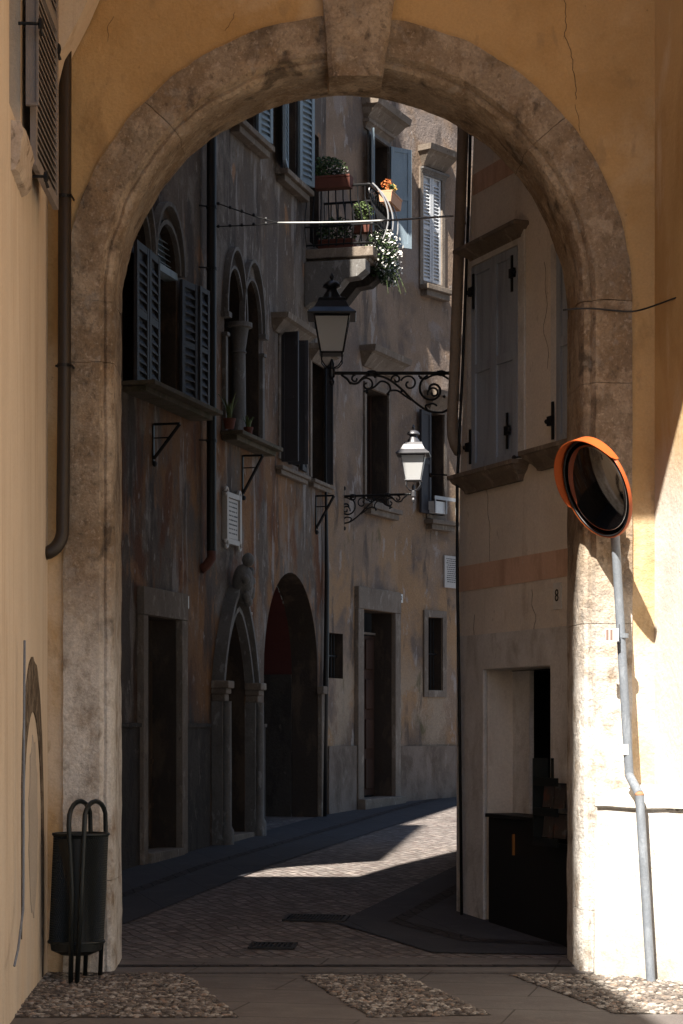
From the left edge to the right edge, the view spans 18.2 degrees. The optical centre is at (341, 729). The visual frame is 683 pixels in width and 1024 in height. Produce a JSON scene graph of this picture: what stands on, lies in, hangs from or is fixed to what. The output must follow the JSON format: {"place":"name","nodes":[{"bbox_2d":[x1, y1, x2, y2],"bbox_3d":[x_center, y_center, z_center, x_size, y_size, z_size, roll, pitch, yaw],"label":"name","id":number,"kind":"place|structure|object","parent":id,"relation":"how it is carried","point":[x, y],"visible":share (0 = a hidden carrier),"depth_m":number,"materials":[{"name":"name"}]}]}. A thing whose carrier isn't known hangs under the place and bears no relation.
{"place":"outdoors","nodes":[
{"label":"outdoors","id":0,"kind":"place"},
{"bbox_2d":[121,797,456,924],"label":"pavement","id":1,"kind":"structure","parent":0,"point":[139,904],"depth_m":21.52,"materials":[{"name":"grey stone"}]},
{"bbox_2d":[122,798,440,897],"bbox_3d":[-0.210,1.231,24.588,0.198,0.689,18.630,0,0,15],"label":"gutter","id":2,"kind":"object","parent":1,"relation":"on","point":[160,881],"visible":0.67,"depth_m":21.81,"materials":[{"name":"grey stone"}]},
{"bbox_2d":[121,805,566,957],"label":"ground","id":3,"kind":"structure","parent":0,"point":[234,918],"depth_m":17.86,"materials":[{"name":"grey stone"}]},
{"bbox_2d":[121,97,339,870],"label":"frescoed house","id":4,"kind":"structure","parent":3,"relation":"on","point":[206,715],"depth_m":23.13,"materials":[{"name":"paint"}]},
{"bbox_2d":[148,661,153,845],"bbox_3d":[-2.085,0.249,21.239,0.095,1.871,0.998,0,0,15],"label":"door","id":5,"kind":"structure","parent":4,"relation":"in","point":[150,664],"depth_m":21.65,"materials":[{"name":"wood"}]},
{"bbox_2d":[199,137,216,572],"bbox_3d":[-1.415,-6.123,22.436,0.206,8.973,0.113,0,0,-17],"label":"downpipe","id":6,"kind":"object","parent":4,"relation":"attached to","point":[211,439],"visible":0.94,"depth_m":22.41,"materials":[{"name":"black metal"}]},
{"bbox_2d":[218,393,238,428],"bbox_3d":[-1.213,-3.428,22.916,0.228,0.395,0.191,0,0,0],"label":"potted plant","id":7,"kind":"object","parent":4,"relation":"on","point":[229,421],"visible":1,"depth_m":22.88,"materials":[{"name":"green plant"}]},
{"bbox_2d":[222,486,241,551],"bbox_3d":[-1.200,-2.302,23.372,0.058,0.683,0.590,0,0,15],"label":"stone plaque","id":8,"kind":"object","parent":4,"relation":"attached to","point":[232,519],"visible":1,"depth_m":23.32,"materials":[{"name":"stone"}]},
{"bbox_2d":[242,415,253,433],"bbox_3d":[-1.029,-3.349,23.588,0.128,0.237,0.126,0,0,-29],"label":"potted plant","id":9,"kind":"object","parent":4,"relation":"on","point":[248,428],"visible":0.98,"depth_m":23.55,"materials":[{"name":"green plant"}]},
{"bbox_2d":[278,334,299,466],"bbox_3d":[-0.617,-3.990,25.666,0.020,1.574,0.977,0,0,15],"label":"window frame","id":10,"kind":"structure","parent":4,"relation":"in","point":[279,335],"depth_m":25.19,"materials":[{"name":"grey stone"}]},
{"bbox_2d":[309,342,324,481],"bbox_3d":[-0.296,-3.984,26.886,0.020,1.681,0.745,0,0,15],"label":"window frame","id":11,"kind":"structure","parent":4,"relation":"in","point":[310,362],"depth_m":26.56,"materials":[{"name":"grey stone"}]},
{"bbox_2d":[323,366,328,815],"bbox_3d":[-0.205,-2.254,27.030,0.077,6.755,0.227,0,0,17],"label":"drain pipe","id":12,"kind":"object","parent":4,"relation":"attached to","point":[326,642],"visible":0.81,"depth_m":27.07,"materials":[{"name":"grey metal"}]},
{"bbox_2d":[216,202,453,227],"bbox_3d":[-0.106,-5.125,21.024,0.192,1.018,4.272,0,0,-34],"label":"span wire","id":13,"kind":"object","parent":4,"relation":"attached to","point":[327,222],"visible":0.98,"depth_m":21.20,"materials":[{"name":"metal"}]},
{"bbox_2d":[304,183,398,309],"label":"balcony","id":14,"kind":"structure","parent":4,"relation":"attached to","point":[349,269],"depth_m":26.28,"materials":[{"name":"black metal"}]},
{"bbox_2d":[314,156,352,191],"bbox_3d":[-0.149,-6.866,26.271,0.568,0.416,0.212,0,0,13],"label":"flower box","id":15,"kind":"object","parent":14,"relation":"attached to","point":[329,180],"visible":1,"depth_m":26.22,"materials":[{"name":"ceramic"}]},
{"bbox_2d":[316,216,357,248],"bbox_3d":[-0.052,-6.194,26.677,0.534,0.472,0.223,0,0,14],"label":"flower box","id":16,"kind":"object","parent":14,"relation":"on","point":[340,238],"visible":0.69,"depth_m":26.63,"materials":[{"name":"ceramic"}]},
{"bbox_2d":[352,201,373,234],"bbox_3d":[0.261,-6.399,26.617,0.278,0.403,0.174,0,0,15],"label":"flower pot","id":17,"kind":"object","parent":14,"relation":"hanging from","point":[357,228],"visible":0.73,"depth_m":26.58,"materials":[{"name":"ceramic"}]},
{"bbox_2d":[364,229,404,292],"bbox_3d":[0.533,-5.816,26.635,0.547,0.858,0.831,0,0,0],"label":"trailing plant","id":18,"kind":"object","parent":14,"relation":"on","point":[389,267],"visible":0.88,"depth_m":26.53,"materials":[{"name":"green plant"}]},
{"bbox_2d":[378,178,401,211],"bbox_3d":[0.614,-6.714,26.736,0.202,0.313,0.568,0,0,13],"label":"flower box","id":19,"kind":"object","parent":14,"relation":"attached to","point":[394,199],"visible":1,"depth_m":26.57,"materials":[{"name":"ceramic"}]},
{"bbox_2d":[248,941,297,948],"bbox_3d":[-0.500,1.578,15.550,0.340,0.028,0.260,0,0,5],"label":"drain grate","id":20,"kind":"object","parent":3,"relation":"on","point":[270,945],"visible":1,"depth_m":15.53,"materials":[{"name":"metal"}]},
{"bbox_2d":[282,913,349,921],"bbox_3d":[-0.200,1.501,16.950,0.500,0.034,0.340,0,0,8],"label":"drain grate","id":21,"kind":"object","parent":3,"relation":"on","point":[319,917],"visible":1,"depth_m":16.94,"materials":[{"name":"metal"}]},
{"bbox_2d":[47,958,593,972],"bbox_3d":[-0.100,1.623,14.640,6.600,0.026,0.680,0,0,0],"label":"threshold band","id":22,"kind":"object","parent":3,"relation":"on","point":[355,969],"visible":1,"depth_m":14.62,"materials":[{"name":"grey stone"}]},
{"bbox_2d":[118,964,574,965],"bbox_3d":[0.000,1.624,14.640,5.200,0.004,0.080,0,0,0],"label":"gutter","id":23,"kind":"object","parent":22,"relation":"on","point":[346,965],"visible":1,"depth_m":14.64,"materials":[{"name":"grey stone"}]},
{"bbox_2d":[48,0,654,971],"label":"arch house","id":24,"kind":"structure","parent":3,"relation":"on","point":[550,104],"depth_m":14.35,"materials":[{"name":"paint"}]},
{"bbox_2d":[291,96,473,813],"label":"brown house","id":25,"kind":"structure","parent":3,"relation":"on","point":[392,716],"depth_m":29.49,"materials":[{"name":"paint"}]},
{"bbox_2d":[364,636,373,794],"bbox_3d":[0.224,-0.186,29.019,0.065,2.188,1.156,0,0,23],"label":"door","id":26,"kind":"structure","parent":25,"relation":"in","point":[368,640],"depth_m":29.32,"materials":[{"name":"brown wood"}]},
{"bbox_2d":[367,396,371,499],"bbox_3d":[0.228,-3.835,29.019,0.072,1.500,0.815,0,0,23],"label":"window","id":27,"kind":"structure","parent":25,"relation":"in","point":[369,399],"depth_m":29.34,"materials":[{"name":"glass"}]},
{"bbox_2d":[371,149,371,219],"bbox_3d":[0.258,-7.319,29.096,0.314,1.366,0.628,0,0,0],"label":"window","id":28,"kind":"structure","parent":25,"relation":"in","point":[371,149],"depth_m":29.38,"materials":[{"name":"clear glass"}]},
{"bbox_2d":[363,381,390,506],"bbox_3d":[0.487,-3.835,28.912,0.031,1.641,0.955,0,0,23],"label":"window frame","id":29,"kind":"structure","parent":25,"relation":"in","point":[379,389],"depth_m":28.88,"materials":[{"name":"grey stone"}]},
{"bbox_2d":[367,130,390,244],"bbox_3d":[0.518,-7.319,28.987,0.031,1.546,0.833,0,0,23],"label":"window frame","id":30,"kind":"structure","parent":25,"relation":"in","point":[369,133],"depth_m":28.64,"materials":[{"name":"beige stone"}]},
{"bbox_2d":[344,424,430,530],"bbox_3d":[0.516,-3.273,27.644,1.276,1.353,0.441,0,0,6],"label":"street lamp","id":31,"kind":"object","parent":25,"relation":"attached to","point":[413,453],"visible":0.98,"depth_m":27.52,"materials":[{"name":"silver metal"}]},
{"bbox_2d":[419,166,444,287],"bbox_3d":[1.290,-7.108,30.300,0.031,1.675,0.611,0,0,38],"label":"window frame","id":32,"kind":"structure","parent":25,"relation":"in","point":[421,281],"depth_m":30.12,"materials":[{"name":"grey stone"}]},
{"bbox_2d":[423,610,446,696],"bbox_3d":[1.333,-1.071,30.355,0.031,1.233,0.552,0,0,38],"label":"window frame","id":33,"kind":"structure","parent":25,"relation":"in","point":[426,613],"depth_m":30.32,"materials":[{"name":"grey stone"}]},
{"bbox_2d":[426,407,446,519],"bbox_3d":[1.355,-3.776,30.383,0.031,1.569,0.483,0,0,38],"label":"window frame","id":34,"kind":"structure","parent":25,"relation":"in","point":[444,517],"depth_m":30.53,"materials":[{"name":"grey stone"}]},
{"bbox_2d":[429,495,455,514],"bbox_3d":[1.428,-3.178,30.325,0.160,0.240,0.560,0,0,38],"label":"window guard","id":35,"kind":"object","parent":25,"relation":"attached to","point":[437,507],"visible":0.79,"depth_m":30.19,"materials":[{"name":"grey paint"}]},
{"bbox_2d":[443,555,455,588],"bbox_3d":[1.586,-2.260,30.679,0.030,0.460,0.380,0,0,38],"label":"marble plaque","id":36,"kind":"object","parent":25,"relation":"attached to","point":[449,571],"visible":0.84,"depth_m":30.61,"materials":[{"name":"white stone"}]},
{"bbox_2d":[429,138,567,918],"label":"cream house","id":37,"kind":"structure","parent":3,"relation":"on","point":[512,570],"depth_m":16.66,"materials":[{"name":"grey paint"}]},
{"bbox_2d":[307,273,448,413],"bbox_3d":[0.354,-3.256,18.200,1.287,1.290,0.415,0,0,0],"label":"street lamp","id":38,"kind":"object","parent":37,"relation":"attached to","point":[331,313],"visible":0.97,"depth_m":18.14,"materials":[{"name":"black metal"}]},
{"bbox_2d":[447,126,468,455],"bbox_3d":[0.956,-4.273,17.429,0.189,4.073,0.140,0,0,0],"label":"downpipe","id":39,"kind":"object","parent":37,"relation":"attached to","point":[457,287],"visible":0.71,"depth_m":17.41,"materials":[{"name":"metal"}]},
{"bbox_2d":[456,135,471,914],"bbox_3d":[0.992,-1.854,17.175,0.141,6.744,0.075,0,0,0],"label":"cable conduit","id":40,"kind":"object","parent":37,"relation":"attached to","point":[457,532],"visible":0.9,"depth_m":17.19,"materials":[{"name":"black metal"}]},
{"bbox_2d":[467,229,525,470],"bbox_3d":[1.209,-2.943,16.730,0.020,1.786,1.050,0,0,-21],"label":"window frame","id":41,"kind":"structure","parent":37,"relation":"in","point":[520,242],"depth_m":16.31,"materials":[{"name":"stone"}]},
{"bbox_2d":[513,671,533,813],"bbox_3d":[1.426,0.588,16.866,0.039,2.105,0.360,0,0,-21],"label":"door","id":42,"kind":"structure","parent":37,"relation":"in","point":[523,681],"depth_m":16.79,"materials":[{"name":"wood"}]},
{"bbox_2d":[533,758,566,847],"bbox_3d":[1.536,0.534,15.528,0.120,0.640,0.400,0,0,-21],"label":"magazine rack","id":43,"kind":"object","parent":37,"relation":"attached to","point":[550,821],"visible":0.89,"depth_m":15.59,"materials":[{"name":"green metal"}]},
{"bbox_2d":[551,244,555,441],"bbox_3d":[1.580,-2.846,15.773,0.019,1.495,0.098,0,0,-21],"label":"window shutter","id":44,"kind":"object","parent":37,"relation":"in","point":[553,252],"depth_m":15.77,"materials":[{"name":"wood"}]},
{"bbox_2d":[553,582,561,609],"bbox_3d":[1.595,-0.984,15.739,0.014,0.200,0.130,0,0,-21],"label":"number plate","id":45,"kind":"object","parent":37,"relation":"attached to","point":[557,595],"visible":1,"depth_m":15.73,"materials":[{"name":"white ceramic"}]},
{"bbox_2d":[10,973,682,1023],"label":"path","id":46,"kind":"structure","parent":0,"point":[297,998],"depth_m":12.64,"materials":[{"name":"grey stone"}]},
{"bbox_2d":[0,0,99,1023],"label":"side house","id":47,"kind":"structure","parent":46,"relation":"on","point":[40,40],"depth_m":12.67,"materials":[{"name":"paint"}]},
{"bbox_2d":[13,640,25,966],"bbox_3d":[-1.800,0.393,11.933,0.020,1.807,0.659,0,0,-4],"label":"cable conduit","id":48,"kind":"object","parent":47,"relation":"attached to","point":[23,813],"visible":1,"depth_m":12.16,"materials":[{"name":"metal"}]},
{"bbox_2d":[45,51,74,559],"bbox_3d":[-1.894,-3.194,14.248,0.202,4.132,0.165,0,0,0],"label":"downpipe","id":49,"kind":"object","parent":47,"relation":"attached to","point":[57,544],"visible":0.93,"depth_m":14.20,"materials":[{"name":"black metal"}]},
{"bbox_2d":[15,972,238,1017],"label":"pebbles","id":50,"kind":"object","parent":46,"relation":"on","point":[155,982],"visible":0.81,"depth_m":12.93,"materials":[{"name":"grey stone"}]},
{"bbox_2d":[47,799,109,983],"bbox_3d":[-1.715,1.048,13.885,0.412,1.187,0.401,0,0,0],"label":"litter bin","id":51,"kind":"object","parent":50,"relation":"on","point":[78,894],"visible":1,"depth_m":13.77,"materials":[{"name":"black metal"}]},
{"bbox_2d":[301,973,490,1017],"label":"pebbles","id":52,"kind":"object","parent":46,"relation":"on","point":[358,984],"visible":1,"depth_m":13.00,"materials":[{"name":"grey stone"}]},
{"bbox_2d":[509,972,682,1013],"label":"pebbles","id":53,"kind":"object","parent":46,"relation":"on","point":[612,998],"visible":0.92,"depth_m":13.28,"materials":[{"name":"grey stone"}]},
{"bbox_2d":[554,436,655,981],"bbox_3d":[1.710,-0.134,13.995,0.513,3.553,0.682,0,0,-17],"label":"traffic mirror","id":54,"kind":"object","parent":53,"relation":"on","point":[592,484],"visible":1,"depth_m":13.97,"materials":[{"name":"orange mirror"}]},
{"bbox_2d":[593,0,682,981],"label":"buttress house","id":55,"kind":"structure","parent":46,"relation":"on","point":[618,940],"depth_m":14.05,"materials":[{"name":"paint"}]},
{"bbox_2d":[563,297,675,312],"bbox_3d":[1.961,-2.818,14.164,0.960,0.039,0.272,0,0,32],"label":"cable","id":56,"kind":"object","parent":55,"relation":"attached to","point":[621,310],"visible":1,"depth_m":14.30,"materials":[{"name":"black rubber"}]},
{"bbox_2d":[337,865,567,953],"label":"pavement","id":57,"kind":"structure","parent":0,"point":[444,914],"depth_m":16.56,"materials":[{"name":"grey stone"}]},
{"bbox_2d":[388,884,563,945],"bbox_3d":[1.180,1.437,18.250,1.640,0.300,5.700,0,0,0],"label":"gutter","id":58,"kind":"object","parent":57,"relation":"on","point":[401,919],"visible":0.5,"depth_m":16.53,"materials":[{"name":"grey stone"}]},
{"bbox_2d":[485,813,566,946],"bbox_3d":[1.515,1.141,16.141,0.275,0.959,1.434,0,0,-21],"label":"black cabinet","id":59,"kind":"object","parent":57,"relation":"on","point":[527,886],"visible":0.44,"depth_m":16.13,"materials":[{"name":"paint"}]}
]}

